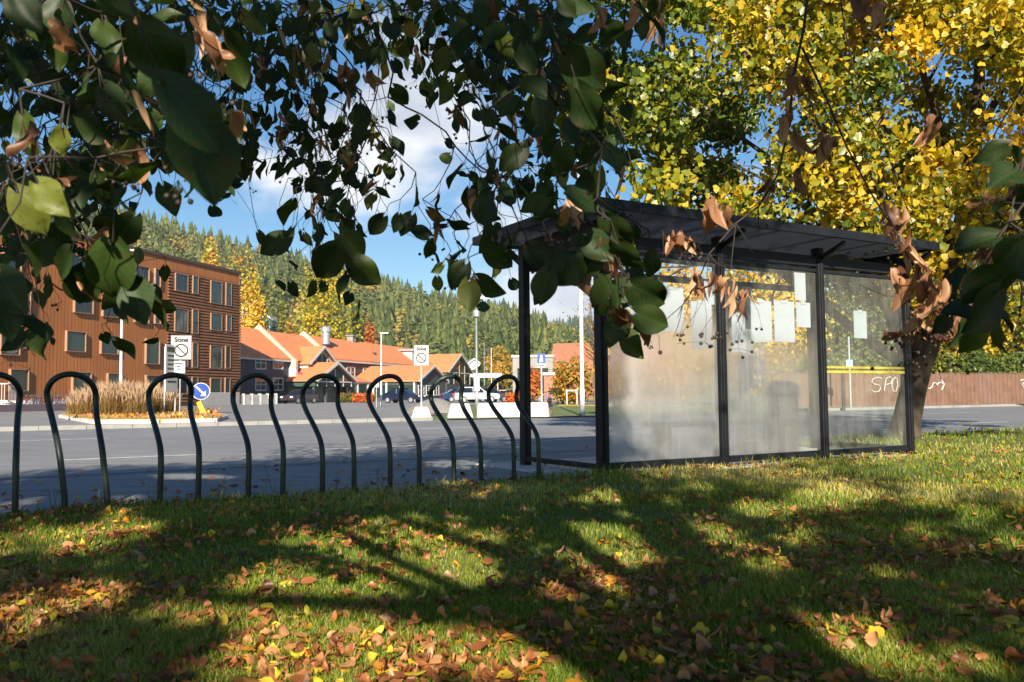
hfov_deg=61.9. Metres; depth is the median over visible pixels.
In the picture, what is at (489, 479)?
weeds
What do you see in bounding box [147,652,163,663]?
fallen leaf
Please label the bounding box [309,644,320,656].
fallen leaf
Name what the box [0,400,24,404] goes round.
entrance steps
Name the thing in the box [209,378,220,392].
window
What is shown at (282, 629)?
fallen leaf
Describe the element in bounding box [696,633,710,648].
fallen leaf
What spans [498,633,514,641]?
fallen leaf
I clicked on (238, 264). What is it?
birch tree
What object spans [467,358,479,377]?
house
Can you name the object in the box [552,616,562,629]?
fallen leaf
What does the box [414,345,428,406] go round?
zone sign
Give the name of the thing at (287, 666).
fallen leaf
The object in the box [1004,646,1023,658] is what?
fallen leaf
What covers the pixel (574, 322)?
forest
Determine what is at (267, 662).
fallen leaf
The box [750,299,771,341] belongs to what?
paper notice
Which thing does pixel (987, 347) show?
linden tree
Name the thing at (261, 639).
fallen leaf
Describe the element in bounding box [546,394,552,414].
shrub
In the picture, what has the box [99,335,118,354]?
window
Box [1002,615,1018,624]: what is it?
fallen leaf
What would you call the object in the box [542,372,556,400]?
brick annex
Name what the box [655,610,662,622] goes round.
fallen leaf
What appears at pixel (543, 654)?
fallen leaf
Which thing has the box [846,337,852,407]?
street sign
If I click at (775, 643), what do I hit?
fallen leaf
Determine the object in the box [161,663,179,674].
fallen leaf
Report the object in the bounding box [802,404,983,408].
footway
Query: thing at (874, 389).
board fence
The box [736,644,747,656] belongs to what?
fallen leaf
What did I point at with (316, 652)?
fallen leaf
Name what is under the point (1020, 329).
linden tree
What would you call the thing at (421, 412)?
concrete block
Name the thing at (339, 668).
fallen leaf
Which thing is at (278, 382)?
window
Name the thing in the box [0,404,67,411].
wall
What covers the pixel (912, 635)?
fallen leaf
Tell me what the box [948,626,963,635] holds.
fallen leaf
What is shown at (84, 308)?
window
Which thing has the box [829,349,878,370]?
hedge shrub
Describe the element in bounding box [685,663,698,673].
fallen leaf
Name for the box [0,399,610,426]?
car park
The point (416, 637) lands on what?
fallen leaf
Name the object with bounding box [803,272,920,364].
tree
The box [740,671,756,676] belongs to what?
fallen leaf
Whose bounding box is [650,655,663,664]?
fallen leaf
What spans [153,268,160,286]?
window
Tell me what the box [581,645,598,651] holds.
fallen leaf
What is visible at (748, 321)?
information board
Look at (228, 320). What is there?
window
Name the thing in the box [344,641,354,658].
fallen leaf
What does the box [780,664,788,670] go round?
fallen leaf
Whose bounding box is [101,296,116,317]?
window
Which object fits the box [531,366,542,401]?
maple tree
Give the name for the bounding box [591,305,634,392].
linden tree
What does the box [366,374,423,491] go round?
bike hoop
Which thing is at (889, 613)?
fallen leaf
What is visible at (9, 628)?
fallen leaf
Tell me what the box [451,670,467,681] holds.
fallen leaf
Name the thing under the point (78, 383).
window
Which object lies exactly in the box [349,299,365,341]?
larch tree
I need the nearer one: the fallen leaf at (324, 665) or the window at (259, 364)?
the fallen leaf at (324, 665)
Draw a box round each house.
[260,315,300,333]
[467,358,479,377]
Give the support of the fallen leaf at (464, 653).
on the leaf carpet
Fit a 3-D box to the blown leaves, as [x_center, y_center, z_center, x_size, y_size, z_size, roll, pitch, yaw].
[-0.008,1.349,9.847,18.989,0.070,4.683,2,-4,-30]
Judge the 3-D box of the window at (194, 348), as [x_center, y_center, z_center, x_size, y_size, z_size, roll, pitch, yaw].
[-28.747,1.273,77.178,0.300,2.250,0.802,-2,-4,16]
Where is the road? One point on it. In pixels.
(223, 446)
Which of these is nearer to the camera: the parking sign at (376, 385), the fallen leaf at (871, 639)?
the fallen leaf at (871, 639)
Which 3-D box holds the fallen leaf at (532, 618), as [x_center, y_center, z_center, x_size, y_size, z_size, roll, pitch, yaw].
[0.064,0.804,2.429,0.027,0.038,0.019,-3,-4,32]
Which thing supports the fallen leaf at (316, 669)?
on the leaf carpet
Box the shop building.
[511,355,553,399]
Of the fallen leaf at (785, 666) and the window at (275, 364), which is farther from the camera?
the window at (275, 364)
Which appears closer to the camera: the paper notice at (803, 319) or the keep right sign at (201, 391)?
the paper notice at (803, 319)
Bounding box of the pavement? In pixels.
[0,450,610,518]
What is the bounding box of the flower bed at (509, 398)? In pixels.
[504,392,533,402]
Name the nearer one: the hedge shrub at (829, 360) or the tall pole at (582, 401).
the tall pole at (582, 401)
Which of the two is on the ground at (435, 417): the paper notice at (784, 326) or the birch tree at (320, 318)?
the birch tree at (320, 318)
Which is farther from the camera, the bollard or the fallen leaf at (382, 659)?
the bollard
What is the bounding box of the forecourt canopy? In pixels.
[473,373,501,400]
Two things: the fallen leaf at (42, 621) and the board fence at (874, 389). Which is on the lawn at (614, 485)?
the fallen leaf at (42, 621)
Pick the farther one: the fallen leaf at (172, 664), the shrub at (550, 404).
the shrub at (550, 404)
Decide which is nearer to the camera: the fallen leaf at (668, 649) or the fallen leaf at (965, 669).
the fallen leaf at (965, 669)
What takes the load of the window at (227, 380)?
in the apartment block at (204, 298)
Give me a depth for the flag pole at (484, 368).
109.97 m
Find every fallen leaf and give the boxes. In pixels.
[6,623,14,632]
[10,627,24,640]
[34,618,44,630]
[46,656,60,669]
[53,651,73,656]
[55,658,74,672]
[75,661,85,673]
[82,655,102,664]
[116,658,129,670]
[128,628,136,636]
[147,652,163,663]
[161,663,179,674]
[170,661,174,671]
[179,656,188,667]
[189,652,197,663]
[218,639,239,647]
[230,653,237,663]
[252,633,265,647]
[254,643,264,651]
[256,652,266,660]
[257,657,266,668]
[260,656,281,664]
[278,623,290,636]
[282,659,288,672]
[294,658,302,672]
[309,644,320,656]
[311,652,324,662]
[312,640,319,655]
[313,666,322,673]
[322,658,330,672]
[326,641,342,651]
[329,638,336,649]
[331,630,338,643]
[333,660,351,672]
[340,660,355,666]
[344,626,360,634]
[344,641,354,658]
[359,629,367,639]
[364,639,371,651]
[368,625,384,634]
[370,633,384,647]
[376,667,383,673]
[379,655,395,661]
[389,671,406,677]
[399,649,407,661]
[404,663,409,671]
[404,670,426,675]
[408,658,416,664]
[412,652,428,661]
[413,635,426,641]
[416,659,428,669]
[423,648,431,659]
[432,643,438,652]
[434,653,443,666]
[437,605,447,617]
[442,663,458,667]
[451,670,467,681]
[453,624,466,633]
[460,646,466,658]
[468,656,482,666]
[471,641,487,650]
[486,624,497,634]
[492,661,503,671]
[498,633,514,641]
[509,647,519,666]
[520,656,528,670]
[522,667,531,677]
[524,665,542,672]
[529,628,539,641]
[530,616,538,629]
[533,620,544,626]
[533,651,548,659]
[537,671,546,678]
[539,645,557,652]
[548,654,561,666]
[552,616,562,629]
[556,633,570,647]
[564,619,574,636]
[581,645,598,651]
[583,639,596,646]
[584,671,598,675]
[604,662,618,673]
[607,626,622,634]
[618,649,626,662]
[638,632,651,644]
[645,639,654,653]
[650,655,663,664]
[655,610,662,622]
[660,644,679,651]
[663,638,678,651]
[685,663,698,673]
[691,622,705,635]
[691,630,704,640]
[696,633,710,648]
[714,622,724,632]
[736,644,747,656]
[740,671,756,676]
[749,664,763,673]
[756,654,765,665]
[760,655,776,667]
[761,658,769,674]
[773,641,786,652]
[773,657,782,663]
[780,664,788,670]
[791,662,811,669]
[810,654,819,669]
[826,623,837,635]
[844,659,849,668]
[848,630,865,635]
[857,600,868,612]
[863,631,878,646]
[868,625,884,637]
[880,624,891,630]
[883,606,892,618]
[883,662,901,669]
[904,633,915,641]
[906,612,916,624]
[908,648,922,655]
[936,632,957,644]
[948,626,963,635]
[950,651,968,664]
[954,665,977,675]
[993,616,1013,627]
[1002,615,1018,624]
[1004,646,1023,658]
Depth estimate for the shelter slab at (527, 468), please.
8.56 m
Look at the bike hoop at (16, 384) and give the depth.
5.27 m
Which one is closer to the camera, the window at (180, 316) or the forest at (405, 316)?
the window at (180, 316)
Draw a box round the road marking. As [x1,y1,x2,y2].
[23,412,1006,459]
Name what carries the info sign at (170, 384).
on the planting bed at (132, 418)
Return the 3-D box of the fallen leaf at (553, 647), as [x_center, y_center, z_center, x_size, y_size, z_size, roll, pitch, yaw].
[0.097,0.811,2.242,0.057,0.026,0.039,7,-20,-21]
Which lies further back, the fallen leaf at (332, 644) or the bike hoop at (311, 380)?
the bike hoop at (311, 380)
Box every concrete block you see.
[412,407,430,416]
[447,404,472,417]
[476,403,509,416]
[509,402,549,416]
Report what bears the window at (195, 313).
in the apartment block at (204, 298)
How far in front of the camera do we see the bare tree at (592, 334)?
77.85 m
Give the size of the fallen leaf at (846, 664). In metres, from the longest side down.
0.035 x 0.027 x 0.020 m
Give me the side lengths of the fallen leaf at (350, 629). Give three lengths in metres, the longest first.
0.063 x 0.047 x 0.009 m
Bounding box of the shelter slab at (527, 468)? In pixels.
[476,446,906,476]
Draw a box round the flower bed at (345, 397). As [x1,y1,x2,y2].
[340,392,353,402]
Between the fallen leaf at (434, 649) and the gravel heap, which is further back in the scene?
the gravel heap
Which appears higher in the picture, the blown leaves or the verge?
the verge
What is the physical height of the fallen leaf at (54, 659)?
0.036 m
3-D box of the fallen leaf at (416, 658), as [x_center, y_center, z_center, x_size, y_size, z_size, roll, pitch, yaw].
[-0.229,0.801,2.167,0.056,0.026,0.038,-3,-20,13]
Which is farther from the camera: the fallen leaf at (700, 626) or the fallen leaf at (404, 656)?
the fallen leaf at (700, 626)
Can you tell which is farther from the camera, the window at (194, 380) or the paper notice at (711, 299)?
the window at (194, 380)
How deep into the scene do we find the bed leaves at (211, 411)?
27.71 m
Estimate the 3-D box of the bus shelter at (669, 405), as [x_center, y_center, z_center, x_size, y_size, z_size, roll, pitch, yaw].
[2.198,0.091,9.222,4.779,2.385,2.160,2,-4,-30]
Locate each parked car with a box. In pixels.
[280,389,318,403]
[382,388,425,402]
[439,388,470,401]
[452,387,499,402]
[470,387,505,401]
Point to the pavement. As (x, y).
(126, 484)
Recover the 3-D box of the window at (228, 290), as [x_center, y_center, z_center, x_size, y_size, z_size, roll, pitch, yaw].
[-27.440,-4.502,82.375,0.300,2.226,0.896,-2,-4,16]
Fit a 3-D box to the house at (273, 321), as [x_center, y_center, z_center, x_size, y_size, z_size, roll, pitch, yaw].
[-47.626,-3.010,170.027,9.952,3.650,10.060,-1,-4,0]
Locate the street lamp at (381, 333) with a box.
[379,332,388,406]
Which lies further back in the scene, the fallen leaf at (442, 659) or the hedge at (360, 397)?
the hedge at (360, 397)
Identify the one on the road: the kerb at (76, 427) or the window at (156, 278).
the kerb at (76, 427)
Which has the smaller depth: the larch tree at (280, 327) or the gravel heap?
the gravel heap
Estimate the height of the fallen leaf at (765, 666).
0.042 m
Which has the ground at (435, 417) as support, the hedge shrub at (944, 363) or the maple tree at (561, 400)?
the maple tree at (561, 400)
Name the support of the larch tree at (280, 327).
on the ground at (435, 417)
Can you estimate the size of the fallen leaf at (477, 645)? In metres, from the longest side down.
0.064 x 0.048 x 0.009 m
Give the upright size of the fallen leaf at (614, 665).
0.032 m
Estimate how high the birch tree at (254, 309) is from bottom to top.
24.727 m
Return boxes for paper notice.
[660,286,683,324]
[691,300,711,319]
[704,281,714,304]
[731,312,745,347]
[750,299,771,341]
[774,300,794,341]
[794,271,805,300]
[796,301,810,327]
[853,310,866,338]
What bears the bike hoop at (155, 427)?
on the pavement
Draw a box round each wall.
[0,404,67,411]
[240,394,277,404]
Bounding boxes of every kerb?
[0,404,1023,430]
[58,413,227,423]
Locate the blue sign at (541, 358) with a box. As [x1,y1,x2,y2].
[537,353,544,401]
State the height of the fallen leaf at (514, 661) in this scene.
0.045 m
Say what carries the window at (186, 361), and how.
in the apartment block at (204, 298)
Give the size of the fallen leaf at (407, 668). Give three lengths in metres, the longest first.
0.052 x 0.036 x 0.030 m
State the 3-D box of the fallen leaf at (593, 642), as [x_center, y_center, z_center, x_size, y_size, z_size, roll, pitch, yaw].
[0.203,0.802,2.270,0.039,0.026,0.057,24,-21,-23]
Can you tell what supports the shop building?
on the car park
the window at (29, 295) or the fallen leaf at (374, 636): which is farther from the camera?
the window at (29, 295)
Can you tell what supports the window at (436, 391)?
in the hotel
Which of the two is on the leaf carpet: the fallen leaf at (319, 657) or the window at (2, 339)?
the fallen leaf at (319, 657)
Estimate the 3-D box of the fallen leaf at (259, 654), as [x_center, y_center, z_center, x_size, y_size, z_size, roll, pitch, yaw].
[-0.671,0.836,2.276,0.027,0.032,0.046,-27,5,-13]
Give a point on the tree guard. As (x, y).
(576, 396)
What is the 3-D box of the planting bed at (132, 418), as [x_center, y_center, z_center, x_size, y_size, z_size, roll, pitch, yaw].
[-17.474,3.359,40.110,5.966,0.150,35.136,1,-4,-25]
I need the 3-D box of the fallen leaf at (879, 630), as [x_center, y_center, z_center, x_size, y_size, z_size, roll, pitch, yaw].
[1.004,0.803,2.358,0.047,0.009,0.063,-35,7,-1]
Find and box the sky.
[0,0,1023,323]
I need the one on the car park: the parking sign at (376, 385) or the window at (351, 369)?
the parking sign at (376, 385)
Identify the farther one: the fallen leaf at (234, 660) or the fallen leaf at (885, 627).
the fallen leaf at (885, 627)
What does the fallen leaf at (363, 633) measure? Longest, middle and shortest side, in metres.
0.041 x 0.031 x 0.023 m
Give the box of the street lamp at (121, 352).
[119,249,133,381]
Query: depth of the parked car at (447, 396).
90.64 m
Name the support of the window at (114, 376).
in the apartment block at (204, 298)
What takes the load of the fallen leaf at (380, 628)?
on the lawn at (614, 485)
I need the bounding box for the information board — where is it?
[725,281,752,418]
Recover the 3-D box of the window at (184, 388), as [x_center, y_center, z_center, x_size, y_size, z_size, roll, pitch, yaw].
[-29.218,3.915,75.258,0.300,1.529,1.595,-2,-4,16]
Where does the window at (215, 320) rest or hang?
in the apartment block at (204, 298)
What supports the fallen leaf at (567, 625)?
on the leaf carpet
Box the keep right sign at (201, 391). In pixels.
[194,383,209,412]
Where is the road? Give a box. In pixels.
[0,406,1023,478]
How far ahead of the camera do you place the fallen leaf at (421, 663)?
2.13 m
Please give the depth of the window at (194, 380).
77.01 m
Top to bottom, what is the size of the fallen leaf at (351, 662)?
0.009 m
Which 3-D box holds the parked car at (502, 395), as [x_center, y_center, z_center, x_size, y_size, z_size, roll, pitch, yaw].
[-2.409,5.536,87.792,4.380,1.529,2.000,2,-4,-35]
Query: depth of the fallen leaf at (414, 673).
2.06 m
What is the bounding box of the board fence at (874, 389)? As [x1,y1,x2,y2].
[799,373,1023,406]
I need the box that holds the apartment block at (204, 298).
[0,231,241,405]
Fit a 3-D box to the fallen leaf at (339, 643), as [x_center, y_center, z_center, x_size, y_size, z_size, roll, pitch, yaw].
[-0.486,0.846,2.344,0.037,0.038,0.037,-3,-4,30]
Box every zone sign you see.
[171,335,191,411]
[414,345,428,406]
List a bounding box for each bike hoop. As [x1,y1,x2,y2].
[0,372,25,517]
[44,371,111,512]
[146,372,202,504]
[230,373,288,499]
[300,373,358,493]
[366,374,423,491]
[428,374,485,483]
[486,374,541,481]
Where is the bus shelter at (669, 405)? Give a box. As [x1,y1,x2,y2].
[472,197,939,472]
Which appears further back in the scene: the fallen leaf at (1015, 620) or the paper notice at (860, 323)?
the paper notice at (860, 323)
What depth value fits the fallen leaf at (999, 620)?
2.49 m
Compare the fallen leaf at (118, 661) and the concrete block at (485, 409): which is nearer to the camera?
the fallen leaf at (118, 661)
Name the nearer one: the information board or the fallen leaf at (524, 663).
the fallen leaf at (524, 663)
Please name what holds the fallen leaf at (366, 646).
on the leaf carpet
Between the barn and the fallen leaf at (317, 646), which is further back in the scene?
the barn
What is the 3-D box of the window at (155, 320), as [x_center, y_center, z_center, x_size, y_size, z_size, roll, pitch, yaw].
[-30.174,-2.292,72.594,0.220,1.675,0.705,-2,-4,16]
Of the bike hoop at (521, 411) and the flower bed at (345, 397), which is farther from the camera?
the flower bed at (345, 397)
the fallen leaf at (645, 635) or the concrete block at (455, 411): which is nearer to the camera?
the fallen leaf at (645, 635)
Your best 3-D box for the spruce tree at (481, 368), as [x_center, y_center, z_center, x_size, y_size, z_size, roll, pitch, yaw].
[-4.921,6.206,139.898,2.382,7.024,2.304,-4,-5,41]
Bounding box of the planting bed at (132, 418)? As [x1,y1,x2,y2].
[61,408,224,422]
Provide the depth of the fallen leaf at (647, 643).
2.21 m
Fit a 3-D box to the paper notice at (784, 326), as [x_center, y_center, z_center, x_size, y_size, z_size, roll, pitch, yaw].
[2.827,-0.208,8.859,0.298,0.437,0.012,2,-4,-30]
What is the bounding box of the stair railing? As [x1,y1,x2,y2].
[0,383,15,403]
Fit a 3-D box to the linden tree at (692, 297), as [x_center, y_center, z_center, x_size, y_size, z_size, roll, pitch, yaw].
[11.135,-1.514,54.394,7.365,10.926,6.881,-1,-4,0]
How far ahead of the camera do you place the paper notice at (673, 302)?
8.11 m
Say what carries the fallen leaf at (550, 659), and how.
on the lawn at (614, 485)
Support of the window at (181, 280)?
in the apartment block at (204, 298)
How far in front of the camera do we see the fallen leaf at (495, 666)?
2.06 m
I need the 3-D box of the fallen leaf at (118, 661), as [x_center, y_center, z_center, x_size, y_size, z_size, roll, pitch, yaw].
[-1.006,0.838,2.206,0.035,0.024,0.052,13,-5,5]
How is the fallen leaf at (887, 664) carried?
on the lawn at (614, 485)
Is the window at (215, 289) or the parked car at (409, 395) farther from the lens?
the parked car at (409, 395)
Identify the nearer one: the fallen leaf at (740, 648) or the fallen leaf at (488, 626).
the fallen leaf at (740, 648)
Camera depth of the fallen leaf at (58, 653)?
2.29 m
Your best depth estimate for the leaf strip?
54.34 m
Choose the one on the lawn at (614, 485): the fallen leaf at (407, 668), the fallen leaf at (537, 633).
the fallen leaf at (537, 633)
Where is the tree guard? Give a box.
[566,389,577,403]
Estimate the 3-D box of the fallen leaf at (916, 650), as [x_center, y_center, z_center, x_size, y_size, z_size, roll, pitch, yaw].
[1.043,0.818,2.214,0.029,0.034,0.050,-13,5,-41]
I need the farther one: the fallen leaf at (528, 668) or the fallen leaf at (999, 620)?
the fallen leaf at (999, 620)
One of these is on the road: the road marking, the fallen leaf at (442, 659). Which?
the road marking
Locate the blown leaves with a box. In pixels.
[0,434,1022,508]
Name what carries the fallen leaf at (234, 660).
on the leaf carpet
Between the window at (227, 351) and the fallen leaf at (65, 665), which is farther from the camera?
the window at (227, 351)
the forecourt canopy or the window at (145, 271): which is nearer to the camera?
the window at (145, 271)
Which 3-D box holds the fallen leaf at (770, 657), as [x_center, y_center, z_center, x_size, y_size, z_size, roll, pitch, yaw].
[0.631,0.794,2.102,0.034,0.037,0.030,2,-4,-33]
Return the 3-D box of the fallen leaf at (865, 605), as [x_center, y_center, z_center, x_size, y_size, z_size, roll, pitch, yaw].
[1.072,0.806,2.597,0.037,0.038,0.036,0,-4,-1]
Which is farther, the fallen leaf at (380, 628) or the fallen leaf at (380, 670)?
the fallen leaf at (380, 628)
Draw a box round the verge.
[447,404,987,418]
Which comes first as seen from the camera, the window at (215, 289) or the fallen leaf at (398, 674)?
the fallen leaf at (398, 674)
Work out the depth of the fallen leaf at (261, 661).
2.18 m
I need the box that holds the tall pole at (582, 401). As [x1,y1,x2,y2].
[577,159,584,416]
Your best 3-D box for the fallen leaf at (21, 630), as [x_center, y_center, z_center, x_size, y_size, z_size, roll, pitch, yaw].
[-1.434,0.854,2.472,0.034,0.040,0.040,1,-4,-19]
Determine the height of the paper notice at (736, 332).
0.396 m
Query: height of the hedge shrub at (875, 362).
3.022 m
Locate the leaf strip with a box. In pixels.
[558,404,594,405]
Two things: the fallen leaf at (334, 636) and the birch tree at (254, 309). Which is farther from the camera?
the birch tree at (254, 309)
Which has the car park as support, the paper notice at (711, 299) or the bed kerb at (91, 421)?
the bed kerb at (91, 421)
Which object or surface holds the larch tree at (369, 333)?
on the hill
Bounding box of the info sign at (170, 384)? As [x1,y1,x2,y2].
[163,344,177,411]
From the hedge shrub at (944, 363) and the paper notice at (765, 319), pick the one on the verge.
the hedge shrub at (944, 363)
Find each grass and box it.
[63,378,182,413]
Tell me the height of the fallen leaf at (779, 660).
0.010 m
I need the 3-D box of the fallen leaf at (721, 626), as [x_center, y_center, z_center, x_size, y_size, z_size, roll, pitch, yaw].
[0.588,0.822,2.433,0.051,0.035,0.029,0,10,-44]
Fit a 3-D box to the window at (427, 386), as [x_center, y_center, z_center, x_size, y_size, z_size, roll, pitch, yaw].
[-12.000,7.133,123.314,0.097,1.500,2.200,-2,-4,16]
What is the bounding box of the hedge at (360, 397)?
[351,393,375,402]
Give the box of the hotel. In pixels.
[239,325,473,402]
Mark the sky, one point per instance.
(395, 255)
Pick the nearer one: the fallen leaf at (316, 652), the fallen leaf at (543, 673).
the fallen leaf at (543, 673)
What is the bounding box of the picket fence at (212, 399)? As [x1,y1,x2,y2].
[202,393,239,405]
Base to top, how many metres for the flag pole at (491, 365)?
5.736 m
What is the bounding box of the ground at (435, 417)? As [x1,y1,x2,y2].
[0,405,808,479]
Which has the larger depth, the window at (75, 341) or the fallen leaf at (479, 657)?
the window at (75, 341)
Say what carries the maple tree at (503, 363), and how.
on the ground at (435, 417)
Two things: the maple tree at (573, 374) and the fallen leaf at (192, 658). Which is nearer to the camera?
the fallen leaf at (192, 658)
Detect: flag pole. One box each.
[484,352,484,386]
[491,348,491,382]
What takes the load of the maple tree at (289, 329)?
on the ground at (435, 417)
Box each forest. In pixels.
[74,204,592,385]
[549,314,1023,382]
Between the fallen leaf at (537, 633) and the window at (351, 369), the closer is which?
the fallen leaf at (537, 633)
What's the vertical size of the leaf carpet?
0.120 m
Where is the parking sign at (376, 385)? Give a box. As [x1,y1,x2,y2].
[375,383,378,406]
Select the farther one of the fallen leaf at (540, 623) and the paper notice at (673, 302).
the paper notice at (673, 302)
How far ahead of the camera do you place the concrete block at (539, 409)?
27.42 m
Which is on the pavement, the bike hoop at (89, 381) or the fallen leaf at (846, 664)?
the bike hoop at (89, 381)
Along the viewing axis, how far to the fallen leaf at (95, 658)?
2.23 m
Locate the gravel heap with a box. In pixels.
[401,398,452,412]
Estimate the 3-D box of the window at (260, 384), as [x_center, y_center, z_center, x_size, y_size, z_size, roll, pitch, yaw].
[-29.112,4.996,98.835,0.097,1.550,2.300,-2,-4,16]
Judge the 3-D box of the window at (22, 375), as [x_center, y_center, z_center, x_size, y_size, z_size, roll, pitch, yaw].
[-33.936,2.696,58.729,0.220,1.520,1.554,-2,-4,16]
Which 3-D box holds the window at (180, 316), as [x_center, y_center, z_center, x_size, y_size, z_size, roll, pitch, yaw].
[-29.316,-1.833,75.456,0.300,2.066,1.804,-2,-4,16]
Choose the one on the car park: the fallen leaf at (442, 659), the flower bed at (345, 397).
the flower bed at (345, 397)
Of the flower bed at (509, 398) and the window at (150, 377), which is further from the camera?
the window at (150, 377)
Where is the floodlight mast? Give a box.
[473,296,489,413]
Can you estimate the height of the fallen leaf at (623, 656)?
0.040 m
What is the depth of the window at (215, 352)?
80.14 m
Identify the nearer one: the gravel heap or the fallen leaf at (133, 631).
the fallen leaf at (133, 631)
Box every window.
[0,334,20,355]
[2,246,21,271]
[8,369,29,390]
[28,291,31,314]
[64,330,86,351]
[71,254,84,266]
[71,372,91,393]
[72,300,93,314]
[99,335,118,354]
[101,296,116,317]
[106,373,122,385]
[136,265,149,280]
[144,338,159,364]
[144,375,159,385]
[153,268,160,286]
[153,314,160,323]
[173,273,187,292]
[173,308,188,332]
[177,378,187,393]
[178,359,187,366]
[190,309,198,333]
[190,342,198,367]
[190,377,197,385]
[191,275,198,293]
[208,345,222,368]
[209,280,222,304]
[209,313,221,330]
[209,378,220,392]
[223,378,229,392]
[224,282,231,305]
[224,346,230,368]
[225,315,231,331]
[255,358,265,369]
[255,378,265,390]
[272,356,282,368]
[272,378,282,390]
[346,366,354,376]
[418,385,423,393]
[426,385,430,395]
[433,385,438,395]
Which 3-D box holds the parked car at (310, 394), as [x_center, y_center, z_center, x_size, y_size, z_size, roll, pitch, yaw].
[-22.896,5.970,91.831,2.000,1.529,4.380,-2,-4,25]
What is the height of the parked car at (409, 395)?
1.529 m
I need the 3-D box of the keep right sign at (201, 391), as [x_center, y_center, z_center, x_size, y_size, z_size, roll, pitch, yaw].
[-12.012,2.260,32.935,0.660,1.301,0.109,1,-4,-20]
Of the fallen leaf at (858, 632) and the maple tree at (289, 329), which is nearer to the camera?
the fallen leaf at (858, 632)
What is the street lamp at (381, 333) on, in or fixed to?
on the car park
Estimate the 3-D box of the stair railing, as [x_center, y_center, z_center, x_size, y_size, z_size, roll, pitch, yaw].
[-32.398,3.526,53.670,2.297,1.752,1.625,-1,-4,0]
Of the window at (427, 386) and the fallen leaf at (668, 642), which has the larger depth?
the window at (427, 386)
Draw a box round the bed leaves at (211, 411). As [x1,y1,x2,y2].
[68,408,221,420]
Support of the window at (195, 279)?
in the apartment block at (204, 298)
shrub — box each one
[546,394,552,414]
[801,347,840,372]
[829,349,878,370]
[858,349,899,370]
[931,344,966,372]
[956,349,1010,372]
[990,342,1023,372]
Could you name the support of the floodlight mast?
on the verge
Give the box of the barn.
[551,343,609,398]
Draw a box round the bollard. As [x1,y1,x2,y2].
[841,373,844,410]
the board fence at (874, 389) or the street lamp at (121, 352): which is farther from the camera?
the street lamp at (121, 352)
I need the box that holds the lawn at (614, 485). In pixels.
[0,429,1023,681]
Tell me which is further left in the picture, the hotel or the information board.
the hotel
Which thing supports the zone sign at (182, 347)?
on the planting bed at (132, 418)
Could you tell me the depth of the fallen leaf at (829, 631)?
2.43 m
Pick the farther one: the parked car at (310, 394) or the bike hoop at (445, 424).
the parked car at (310, 394)
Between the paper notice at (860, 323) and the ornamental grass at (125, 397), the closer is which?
the paper notice at (860, 323)
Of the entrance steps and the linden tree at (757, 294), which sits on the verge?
the linden tree at (757, 294)
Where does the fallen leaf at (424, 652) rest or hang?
on the leaf carpet
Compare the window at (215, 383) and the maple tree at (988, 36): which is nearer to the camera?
the maple tree at (988, 36)
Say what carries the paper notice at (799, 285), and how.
attached to the bus shelter at (669, 405)
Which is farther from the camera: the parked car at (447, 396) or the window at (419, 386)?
the window at (419, 386)
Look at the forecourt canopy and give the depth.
104.44 m
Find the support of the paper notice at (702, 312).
attached to the bus shelter at (669, 405)
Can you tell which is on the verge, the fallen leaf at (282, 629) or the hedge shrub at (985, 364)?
the hedge shrub at (985, 364)
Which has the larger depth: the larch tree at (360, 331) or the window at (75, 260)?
the larch tree at (360, 331)
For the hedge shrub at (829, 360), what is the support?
on the verge
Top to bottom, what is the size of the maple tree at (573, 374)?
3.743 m
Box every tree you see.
[0,0,1023,378]
[200,226,221,266]
[218,234,265,315]
[239,263,269,330]
[276,292,287,332]
[281,312,301,334]
[286,251,368,339]
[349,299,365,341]
[361,315,377,343]
[474,345,513,389]
[478,357,487,386]
[482,354,490,386]
[523,0,1023,437]
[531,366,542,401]
[542,356,594,403]
[551,356,570,403]
[560,278,613,401]
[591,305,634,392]
[657,263,725,319]
[694,269,854,385]
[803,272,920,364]
[937,306,1022,360]
[988,294,1023,356]
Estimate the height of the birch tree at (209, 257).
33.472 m
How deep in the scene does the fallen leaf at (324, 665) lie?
2.13 m
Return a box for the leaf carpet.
[0,428,1023,681]
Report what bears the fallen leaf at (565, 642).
on the leaf carpet
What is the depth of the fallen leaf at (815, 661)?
2.09 m
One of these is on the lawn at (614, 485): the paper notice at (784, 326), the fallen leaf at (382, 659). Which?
the fallen leaf at (382, 659)
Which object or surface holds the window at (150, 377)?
in the apartment block at (204, 298)
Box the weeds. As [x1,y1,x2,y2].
[46,435,895,509]

